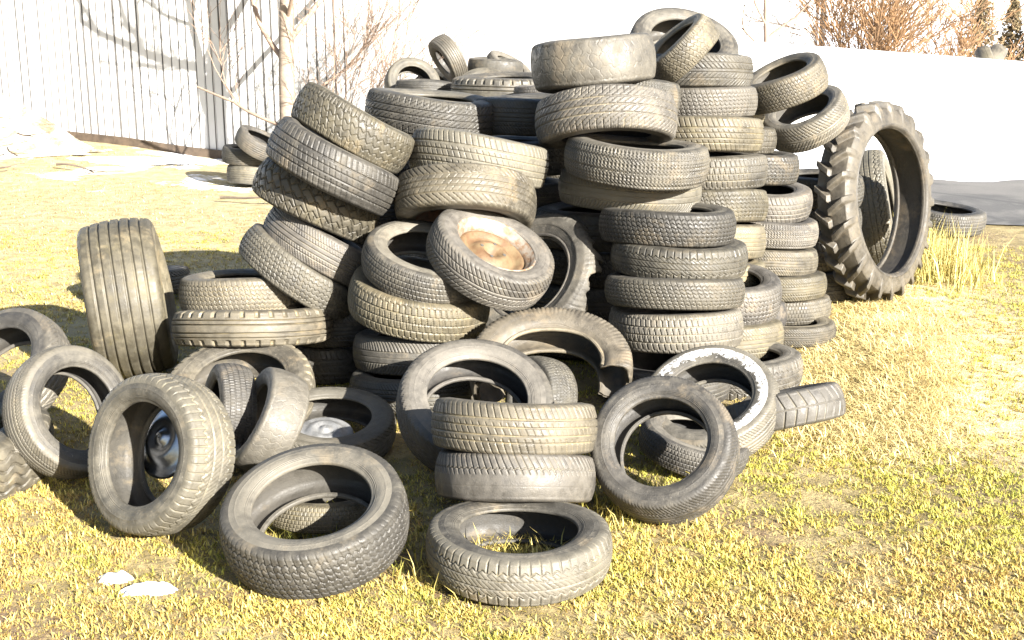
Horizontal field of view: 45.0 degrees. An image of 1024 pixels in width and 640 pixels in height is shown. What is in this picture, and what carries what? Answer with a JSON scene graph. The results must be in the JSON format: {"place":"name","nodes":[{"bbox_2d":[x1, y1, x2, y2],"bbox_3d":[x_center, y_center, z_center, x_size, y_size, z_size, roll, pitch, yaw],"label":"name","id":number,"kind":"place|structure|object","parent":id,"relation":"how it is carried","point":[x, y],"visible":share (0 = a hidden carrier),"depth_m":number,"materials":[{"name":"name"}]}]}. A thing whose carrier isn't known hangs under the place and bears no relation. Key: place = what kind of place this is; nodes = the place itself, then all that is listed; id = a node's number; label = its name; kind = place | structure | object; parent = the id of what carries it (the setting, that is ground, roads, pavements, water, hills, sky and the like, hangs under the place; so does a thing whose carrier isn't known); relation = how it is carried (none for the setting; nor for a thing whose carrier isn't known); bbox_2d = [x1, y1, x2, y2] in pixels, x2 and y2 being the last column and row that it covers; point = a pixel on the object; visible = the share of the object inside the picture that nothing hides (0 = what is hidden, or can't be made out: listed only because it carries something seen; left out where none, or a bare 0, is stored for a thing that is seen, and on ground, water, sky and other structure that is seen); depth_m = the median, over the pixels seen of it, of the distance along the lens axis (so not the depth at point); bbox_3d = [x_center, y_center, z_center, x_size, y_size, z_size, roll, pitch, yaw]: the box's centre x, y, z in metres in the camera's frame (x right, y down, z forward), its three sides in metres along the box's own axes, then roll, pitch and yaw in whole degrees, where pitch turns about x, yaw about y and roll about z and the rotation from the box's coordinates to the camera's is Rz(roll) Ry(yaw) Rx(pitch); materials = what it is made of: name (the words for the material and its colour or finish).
{"place":"outdoors","nodes":[
{"label":"outdoors","id":0,"kind":"place"},
{"bbox_2d":[0,146,527,317],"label":"dry grass","id":1,"kind":"structure","parent":0,"point":[47,285],"depth_m":10.59,"materials":[{"name":"plant"}]},
{"bbox_2d":[0,141,1023,639],"bbox_3d":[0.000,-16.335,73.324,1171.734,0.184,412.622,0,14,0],"label":"ground","id":2,"kind":"structure","parent":0,"point":[200,175],"depth_m":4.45,"materials":[{"name":"plant"}]},
{"bbox_2d":[0,402,55,500],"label":"truck tyre","id":3,"kind":"object","parent":2,"relation":"on","point":[17,473],"visible":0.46,"depth_m":4.49,"materials":[{"name":"rubber"}]},
{"bbox_2d":[0,308,70,428],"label":"car tyre","id":4,"kind":"object","parent":3,"relation":"on","point":[37,331],"visible":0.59,"depth_m":5.14,"materials":[{"name":"rubber"}]},
{"bbox_2d":[0,92,102,157],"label":"snow bank","id":5,"kind":"structure","parent":2,"relation":"on","point":[56,140],"depth_m":14.51,"materials":[{"name":"snow"}]},
{"bbox_2d":[2,345,123,479],"bbox_3d":[-1.667,0.350,4.675,0.160,0.512,0.502,-21,-34,34],"label":"car tyre","id":6,"kind":"object","parent":2,"relation":"on","point":[38,445],"visible":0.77,"depth_m":4.53,"materials":[{"name":"rubber"}]},
{"bbox_2d":[77,218,177,378],"bbox_3d":[-1.834,-0.107,5.937,0.368,0.759,0.757,-10,14,-11],"label":"farm tyre","id":7,"kind":"object","parent":2,"relation":"on","point":[129,299],"visible":0.91,"depth_m":5.63,"materials":[{"name":"rubber"}]},
{"bbox_2d":[87,373,235,535],"bbox_3d":[-1.181,0.449,4.141,0.544,0.541,0.216,-4,-8,32],"label":"car tyre","id":8,"kind":"object","parent":2,"relation":"on","point":[126,500],"visible":1,"depth_m":4.06,"materials":[{"name":"rubber"}]},
{"bbox_2d":[144,410,178,478],"bbox_3d":[-1.211,0.409,4.306,0.283,0.283,0.046,-10,-21,29],"label":"hubcap","id":9,"kind":"object","parent":8,"relation":"in","point":[161,450],"visible":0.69,"depth_m":4.29,"materials":[{"name":"metal"}]},
{"bbox_2d":[205,363,256,446],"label":"car tyre","id":10,"kind":"object","parent":2,"relation":"on","point":[231,387],"visible":0.58,"depth_m":4.71,"materials":[{"name":"rubber"}]},
{"bbox_2d":[170,344,315,419],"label":"truck tyre","id":11,"kind":"object","parent":2,"relation":"on","point":[200,364],"visible":0.3,"depth_m":5.35,"materials":[{"name":"rubber"}]},
{"bbox_2d":[234,367,308,471],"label":"car tyre","id":12,"kind":"object","parent":2,"relation":"on","point":[282,401],"visible":0.78,"depth_m":4.53,"materials":[{"name":"rubber"}]},
{"bbox_2d":[180,0,405,124],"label":"bare tree","id":13,"kind":"object","parent":2,"relation":"on","point":[284,52],"visible":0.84,"depth_m":13.47,"materials":[{"name":"brown plant"}]},
{"bbox_2d":[219,443,409,599],"bbox_3d":[-0.621,0.627,3.889,0.593,0.200,0.580,-4,32,2],"label":"car tyre","id":14,"kind":"object","parent":2,"relation":"on","point":[368,545],"visible":1,"depth_m":3.78,"materials":[{"name":"rubber"}]},
{"bbox_2d":[270,498,366,533],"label":"car tyre","id":15,"kind":"object","parent":2,"relation":"on","point":[318,516],"visible":0.3,"depth_m":4.07,"materials":[{"name":"rubber"}]},
{"bbox_2d":[294,345,356,384],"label":"car tyre","id":16,"kind":"object","parent":2,"relation":"on","point":[331,366],"visible":0.2,"depth_m":5.84,"materials":[{"name":"rubber"}]},
{"bbox_2d":[171,307,332,346],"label":"truck tyre","id":17,"kind":"object","parent":16,"relation":"on","point":[243,328],"visible":0.89,"depth_m":5.35,"materials":[{"name":"rubber"}]},
{"bbox_2d":[179,269,304,310],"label":"car tyre","id":18,"kind":"object","parent":17,"relation":"on","point":[238,289],"visible":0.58,"depth_m":5.52,"materials":[{"name":"rubber"}]},
{"bbox_2d":[300,314,367,347],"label":"car tyre","id":19,"kind":"object","parent":16,"relation":"on","point":[347,329],"visible":0.09,"depth_m":5.75,"materials":[{"name":"rubber"}]},
{"bbox_2d":[238,223,349,319],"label":"car tyre","id":20,"kind":"object","parent":19,"relation":"on","point":[267,257],"visible":0.76,"depth_m":5.51,"materials":[{"name":"rubber"}]},
{"bbox_2d":[263,206,361,286],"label":"car tyre","id":21,"kind":"object","parent":20,"relation":"on","point":[334,257],"visible":0.6,"depth_m":5.50,"materials":[{"name":"rubber"}]},
{"bbox_2d":[252,157,379,244],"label":"car tyre","id":22,"kind":"object","parent":21,"relation":"on","point":[274,184],"visible":0.68,"depth_m":5.46,"materials":[{"name":"rubber"}]},
{"bbox_2d":[266,116,399,215],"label":"car tyre","id":23,"kind":"object","parent":22,"relation":"on","point":[297,148],"visible":0.91,"depth_m":5.28,"materials":[{"name":"rubber"}]},
{"bbox_2d":[291,82,414,173],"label":"car tyre","id":24,"kind":"object","parent":23,"relation":"on","point":[331,116],"visible":0.97,"depth_m":5.41,"materials":[{"name":"rubber"}]},
{"bbox_2d":[292,387,396,457],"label":"car tyre","id":25,"kind":"object","parent":2,"relation":"on","point":[373,414],"visible":0.44,"depth_m":5.08,"materials":[{"name":"rubber"}]},
{"bbox_2d":[273,0,431,110],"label":"bare shrub","id":26,"kind":"object","parent":2,"relation":"on","point":[346,56],"visible":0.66,"depth_m":13.18,"materials":[{"name":"plant"}]},
{"bbox_2d":[0,0,742,158],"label":"metal fence","id":27,"kind":"object","parent":2,"relation":"on","point":[133,73],"visible":0.44,"depth_m":15.02,"materials":[{"name":"metal"}]},
{"bbox_2d":[284,0,496,98],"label":"bare shrub","id":28,"kind":"object","parent":2,"relation":"on","point":[394,46],"visible":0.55,"depth_m":12.76,"materials":[{"name":"plant"}]},
{"bbox_2d":[349,369,473,413],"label":"car tyre","id":29,"kind":"object","parent":2,"relation":"on","point":[384,387],"visible":0.3,"depth_m":5.29,"materials":[{"name":"rubber"}]},
{"bbox_2d":[353,328,476,375],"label":"car tyre","id":30,"kind":"object","parent":29,"relation":"on","point":[374,352],"visible":0.45,"depth_m":5.35,"materials":[{"name":"rubber"}]},
{"bbox_2d":[348,256,489,342],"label":"car tyre","id":31,"kind":"object","parent":30,"relation":"on","point":[371,306],"visible":0.54,"depth_m":5.26,"materials":[{"name":"rubber"}]},
{"bbox_2d":[361,220,470,303],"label":"car tyre","id":32,"kind":"object","parent":31,"relation":"on","point":[386,269],"visible":0.56,"depth_m":5.25,"materials":[{"name":"rubber"}]},
{"bbox_2d":[394,163,536,228],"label":"car tyre","id":33,"kind":"object","parent":32,"relation":"on","point":[431,192],"visible":0.78,"depth_m":5.36,"materials":[{"name":"rubber"}]},
{"bbox_2d":[409,128,548,188],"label":"car tyre","id":34,"kind":"object","parent":33,"relation":"on","point":[441,145],"visible":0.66,"depth_m":5.56,"materials":[{"name":"rubber"}]},
{"bbox_2d":[365,88,493,135],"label":"car tyre","id":35,"kind":"object","parent":34,"relation":"on","point":[409,111],"visible":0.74,"depth_m":6.07,"materials":[{"name":"rubber"}]},
{"bbox_2d":[396,339,553,471],"bbox_3d":[-0.142,0.340,4.792,0.614,0.187,0.621,5,47,-6],"label":"car tyre","id":36,"kind":"object","parent":2,"relation":"on","point":[518,376],"visible":0.62,"depth_m":4.83,"materials":[{"name":"rubber"}]},
{"bbox_2d":[210,464,747,620],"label":"green grass","id":37,"kind":"structure","parent":2,"relation":"on","point":[620,511],"depth_m":4.10,"materials":[{"name":"plant"}]},
{"bbox_2d":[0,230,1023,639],"bbox_3d":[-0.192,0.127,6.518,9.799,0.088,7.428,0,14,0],"label":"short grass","id":38,"kind":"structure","parent":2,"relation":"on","point":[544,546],"depth_m":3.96,"materials":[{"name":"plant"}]},
{"bbox_2d":[435,449,595,502],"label":"car tyre","id":39,"kind":"object","parent":2,"relation":"on","point":[468,476],"visible":0.85,"depth_m":4.06,"materials":[{"name":"rubber"}]},
{"bbox_2d":[431,397,597,454],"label":"car tyre","id":40,"kind":"object","parent":39,"relation":"on","point":[472,426],"visible":0.97,"depth_m":4.07,"materials":[{"name":"rubber"}]},
{"bbox_2d":[425,501,612,606],"bbox_3d":[0.022,0.715,3.904,0.590,0.161,0.595,0,12,0],"label":"car tyre","id":41,"kind":"object","parent":2,"relation":"on","point":[577,563],"visible":0.98,"depth_m":3.73,"materials":[{"name":"rubber"}]},
{"bbox_2d":[505,356,577,402],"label":"car tyre","id":42,"kind":"object","parent":2,"relation":"on","point":[561,379],"visible":0.34,"depth_m":5.04,"materials":[{"name":"rubber"}]},
{"bbox_2d":[484,214,603,328],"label":"torn tyre","id":43,"kind":"object","parent":2,"relation":"on","point":[570,236],"visible":0.43,"depth_m":5.68,"materials":[{"name":"rubber"}]},
{"bbox_2d":[470,307,632,401],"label":"cut tyre","id":44,"kind":"object","parent":2,"relation":"on","point":[600,345],"visible":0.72,"depth_m":5.21,"materials":[{"name":"rubber"}]},
{"bbox_2d":[426,209,554,310],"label":"car tyre","id":45,"kind":"object","parent":44,"relation":"on","point":[493,260],"visible":0.99,"depth_m":5.24,"materials":[{"name":"rubber"}]},
{"bbox_2d":[591,375,739,524],"bbox_3d":[0.532,0.448,4.308,0.513,0.521,0.201,-9,-31,15],"label":"car tyre","id":46,"kind":"object","parent":2,"relation":"on","point":[702,487],"visible":0.97,"depth_m":4.22,"materials":[{"name":"rubber"}]},
{"bbox_2d":[606,351,730,401],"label":"car tyre","id":47,"kind":"object","parent":2,"relation":"on","point":[645,365],"visible":0.15,"depth_m":5.95,"materials":[{"name":"rubber"}]},
{"bbox_2d":[608,305,743,353],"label":"car tyre","id":48,"kind":"object","parent":47,"relation":"on","point":[656,331],"visible":0.73,"depth_m":5.38,"materials":[{"name":"rubber"}]},
{"bbox_2d":[604,272,744,309],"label":"car tyre","id":49,"kind":"object","parent":48,"relation":"on","point":[622,290],"visible":0.8,"depth_m":5.32,"materials":[{"name":"rubber"}]},
{"bbox_2d":[610,239,747,278],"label":"car tyre","id":50,"kind":"object","parent":49,"relation":"on","point":[729,261],"visible":0.8,"depth_m":5.38,"materials":[{"name":"rubber"}]},
{"bbox_2d":[599,203,735,247],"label":"car tyre","id":51,"kind":"object","parent":50,"relation":"on","point":[703,225],"visible":0.92,"depth_m":5.41,"materials":[{"name":"rubber"}]},
{"bbox_2d":[558,168,701,211],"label":"car tyre","id":52,"kind":"object","parent":51,"relation":"on","point":[576,191],"visible":0.52,"depth_m":5.70,"materials":[{"name":"rubber"}]},
{"bbox_2d":[564,134,709,190],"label":"car tyre","id":53,"kind":"object","parent":52,"relation":"on","point":[635,163],"visible":0.99,"depth_m":5.48,"materials":[{"name":"rubber"}]},
{"bbox_2d":[535,84,677,148],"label":"car tyre","id":54,"kind":"object","parent":53,"relation":"on","point":[636,110],"visible":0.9,"depth_m":5.56,"materials":[{"name":"rubber"}]},
{"bbox_2d":[530,33,655,93],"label":"car tyre","id":55,"kind":"object","parent":54,"relation":"on","point":[558,66],"visible":0.88,"depth_m":5.58,"materials":[{"name":"rubber"}]},
{"bbox_2d":[638,415,749,475],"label":"car tyre","id":56,"kind":"object","parent":2,"relation":"on","point":[659,445],"visible":0.51,"depth_m":4.66,"materials":[{"name":"rubber"}]},
{"bbox_2d":[651,345,779,455],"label":"car tyre","id":57,"kind":"object","parent":2,"relation":"on","point":[751,376],"visible":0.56,"depth_m":4.90,"materials":[{"name":"rubber"}]},
{"bbox_2d":[676,343,802,400],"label":"car tyre","id":58,"kind":"object","parent":2,"relation":"on","point":[784,365],"visible":0.27,"depth_m":5.66,"materials":[{"name":"rubber"}]},
{"bbox_2d":[735,319,783,359],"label":"car tyre","id":59,"kind":"object","parent":2,"relation":"on","point":[758,340],"visible":0.19,"depth_m":5.95,"materials":[{"name":"rubber"}]},
{"bbox_2d":[737,263,781,325],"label":"car tyre","id":60,"kind":"object","parent":59,"relation":"on","point":[761,303],"visible":0.29,"depth_m":5.97,"materials":[{"name":"rubber"}]},
{"bbox_2d":[741,259,765,286],"bbox_3d":[1.018,-0.235,6.524,0.634,0.184,0.624,2,8,0],"label":"tire","id":61,"kind":"object","parent":60,"relation":"on","point":[750,280],"visible":0.03,"depth_m":6.30,"materials":[{"name":"rubber"}]},
{"bbox_2d":[734,222,765,259],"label":"car tyre","id":62,"kind":"object","parent":61,"relation":"on","point":[751,235],"visible":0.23,"depth_m":6.27,"materials":[{"name":"rubber"}]},
{"bbox_2d":[700,189,768,221],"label":"car tyre","id":63,"kind":"object","parent":62,"relation":"on","point":[748,205],"visible":0.45,"depth_m":6.20,"materials":[{"name":"rubber"}]},
{"bbox_2d":[702,152,767,189],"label":"car tyre","id":64,"kind":"object","parent":63,"relation":"on","point":[747,171],"visible":0.49,"depth_m":6.20,"materials":[{"name":"rubber"}]},
{"bbox_2d":[673,115,763,152],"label":"car tyre","id":65,"kind":"object","parent":64,"relation":"on","point":[711,133],"visible":0.54,"depth_m":6.10,"materials":[{"name":"rubber"}]},
{"bbox_2d":[678,86,757,116],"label":"car tyre","id":66,"kind":"object","parent":65,"relation":"on","point":[740,101],"visible":0.52,"depth_m":6.16,"materials":[{"name":"rubber"}]},
{"bbox_2d":[630,8,738,53],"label":"car tyre","id":67,"kind":"object","parent":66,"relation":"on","point":[656,24],"visible":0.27,"depth_m":6.75,"materials":[{"name":"rubber"}]},
{"bbox_2d":[653,53,753,86],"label":"car tyre","id":68,"kind":"object","parent":66,"relation":"on","point":[719,70],"visible":0.44,"depth_m":6.15,"materials":[{"name":"rubber"}]},
{"bbox_2d":[654,13,719,81],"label":"car tyre","id":69,"kind":"object","parent":68,"relation":"on","point":[684,47],"visible":0.86,"depth_m":6.05,"materials":[{"name":"rubber"}]},
{"bbox_2d":[741,0,826,46],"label":"pale shed","id":70,"kind":"structure","parent":2,"relation":"on","point":[780,10],"depth_m":23.32,"materials":[{"name":"white"}]},
{"bbox_2d":[725,382,845,430],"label":"car tyre","id":71,"kind":"object","parent":2,"relation":"on","point":[801,405],"visible":0.56,"depth_m":4.80,"materials":[{"name":"rubber"}]},
{"bbox_2d":[783,316,835,347],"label":"car tyre","id":72,"kind":"object","parent":2,"relation":"on","point":[821,330],"visible":0.34,"depth_m":6.47,"materials":[{"name":"rubber"}]},
{"bbox_2d":[785,294,830,325],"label":"car tyre","id":73,"kind":"object","parent":72,"relation":"on","point":[809,312],"visible":0.25,"depth_m":6.72,"materials":[{"name":"rubber"}]},
{"bbox_2d":[778,270,826,301],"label":"car tyre","id":74,"kind":"object","parent":73,"relation":"on","point":[811,286],"visible":0.41,"depth_m":6.67,"materials":[{"name":"rubber"}]},
{"bbox_2d":[758,247,817,276],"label":"car tyre","id":75,"kind":"object","parent":74,"relation":"on","point":[789,262],"visible":0.39,"depth_m":6.69,"materials":[{"name":"rubber"}]},
{"bbox_2d":[752,217,818,248],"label":"car tyre","id":76,"kind":"object","parent":75,"relation":"on","point":[804,234],"visible":0.41,"depth_m":6.66,"materials":[{"name":"rubber"}]},
{"bbox_2d":[753,182,812,222],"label":"car tyre","id":77,"kind":"object","parent":76,"relation":"on","point":[792,203],"visible":0.35,"depth_m":6.72,"materials":[{"name":"rubber"}]},
{"bbox_2d":[709,151,799,185],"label":"car tyre","id":78,"kind":"object","parent":77,"relation":"on","point":[783,168],"visible":0.38,"depth_m":6.59,"materials":[{"name":"rubber"}]},
{"bbox_2d":[741,126,776,153],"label":"car tyre","id":79,"kind":"object","parent":78,"relation":"on","point":[769,142],"visible":0.12,"depth_m":6.80,"materials":[{"name":"rubber"}]},
{"bbox_2d":[750,114,764,121],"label":"car tyre","id":80,"kind":"object","parent":79,"relation":"on","point":[762,117],"visible":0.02,"depth_m":6.98,"materials":[{"name":"rubber"}]},
{"bbox_2d":[750,52,828,114],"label":"car tyre","id":81,"kind":"object","parent":80,"relation":"on","point":[788,81],"visible":0.86,"depth_m":6.63,"materials":[{"name":"rubber"}]},
{"bbox_2d":[763,85,849,152],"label":"car tyre","id":82,"kind":"object","parent":79,"relation":"on","point":[829,107],"visible":0.82,"depth_m":6.95,"materials":[{"name":"rubber"}]},
{"bbox_2d":[727,288,1019,496],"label":"grass","id":83,"kind":"structure","parent":2,"relation":"on","point":[879,329],"depth_m":5.82,"materials":[{"name":"yellow plant"}]},
{"bbox_2d":[814,101,933,301],"bbox_3d":[2.220,-0.717,7.525,0.242,1.217,1.191,1,2,44],"label":"tractor tyre","id":84,"kind":"object","parent":2,"relation":"on","point":[858,273],"visible":0.98,"depth_m":7.35,"materials":[{"name":"rubber"}]},
{"bbox_2d":[859,149,893,264],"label":"truck tyre","id":85,"kind":"object","parent":2,"relation":"on","point":[876,207],"visible":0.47,"depth_m":8.20,"materials":[{"name":"rubber"}]},
{"bbox_2d":[740,41,1023,148],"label":"panel wall","id":86,"kind":"structure","parent":2,"relation":"on","point":[961,103],"depth_m":15.97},
{"bbox_2d":[930,199,986,236],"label":"car tyre","id":87,"kind":"object","parent":2,"relation":"on","point":[964,216],"visible":0.51,"depth_m":9.73,"materials":[{"name":"rubber"}]},
{"bbox_2d":[531,283,612,321],"bbox_3d":[0.399,-0.128,6.455,0.615,0.206,0.622,0,14,0],"label":"tire","id":88,"kind":"object","parent":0,"point":[599,305],"visible":0.17,"depth_m":6.16,"materials":[{"name":"rubber"}]},
{"bbox_2d":[549,248,616,288],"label":"car tyre","id":89,"kind":"object","parent":88,"relation":"on","point":[596,280],"visible":0.12,"depth_m":6.14,"materials":[{"name":"rubber"}]},
{"bbox_2d":[535,202,612,251],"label":"car tyre","id":90,"kind":"object","parent":89,"relation":"on","point":[587,218],"visible":0.21,"depth_m":6.04,"materials":[{"name":"rubber"}]},
{"bbox_2d":[774,21,1023,181],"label":"snow field","id":91,"kind":"structure","parent":0,"point":[969,164],"depth_m":14.62,"materials":[{"name":"snow"}]},
{"bbox_2d":[742,0,1023,69],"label":"brown bush","id":92,"kind":"object","parent":91,"relation":"on","point":[875,34],"visible":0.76,"depth_m":21.23,"materials":[{"name":"plant"}]},
{"bbox_2d":[906,0,1023,83],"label":"brown bush","id":93,"kind":"object","parent":91,"relation":"on","point":[960,38],"visible":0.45,"depth_m":22.13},
{"bbox_2d":[883,216,1021,295],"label":"tall grass","id":94,"kind":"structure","parent":0,"point":[937,261],"depth_m":8.18,"materials":[{"name":"plant"}]},
{"bbox_2d":[931,179,1023,224],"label":"asphalt road","id":95,"kind":"structure","parent":0,"point":[1000,202],"depth_m":11.96,"materials":[{"name":"asphalt"}]},
{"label":"car tyre","id":96,"kind":"object","parent":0,"visible":0},
{"bbox_2d":[462,67,501,75],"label":"car tyre","id":97,"kind":"object","parent":96,"relation":"on","point":[481,70],"visible":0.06,"depth_m":11.71,"materials":[{"name":"rubber"}]},
{"bbox_2d":[467,57,522,71],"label":"car tyre","id":98,"kind":"object","parent":97,"relation":"on","point":[502,64],"visible":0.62,"depth_m":11.85,"materials":[{"name":"rubber"}]},
{"bbox_2d":[428,34,467,81],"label":"car tyre","id":99,"kind":"object","parent":98,"relation":"on","point":[451,64],"visible":0.92,"depth_m":11.78,"materials":[{"name":"rubber"}]},
{"bbox_2d":[451,72,533,96],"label":"farm tyre","id":100,"kind":"object","parent":96,"relation":"on","point":[493,84],"visible":0.4,"depth_m":10.61,"materials":[{"name":"rubber"}]},
{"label":"car tyre","id":101,"kind":"object","parent":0,"visible":0},
{"bbox_2d":[535,177,561,208],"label":"car tyre","id":102,"kind":"object","parent":101,"relation":"on","point":[547,193],"visible":0.06,"depth_m":6.49,"materials":[{"name":"rubber"}]},
{"bbox_2d":[494,135,564,175],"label":"car tyre","id":103,"kind":"object","parent":102,"relation":"on","point":[556,166],"visible":0.18,"depth_m":6.44,"materials":[{"name":"rubber"}]},
{"bbox_2d":[474,93,551,136],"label":"car tyre","id":104,"kind":"object","parent":103,"relation":"on","point":[513,114],"visible":0.42,"depth_m":6.22,"materials":[{"name":"rubber"}]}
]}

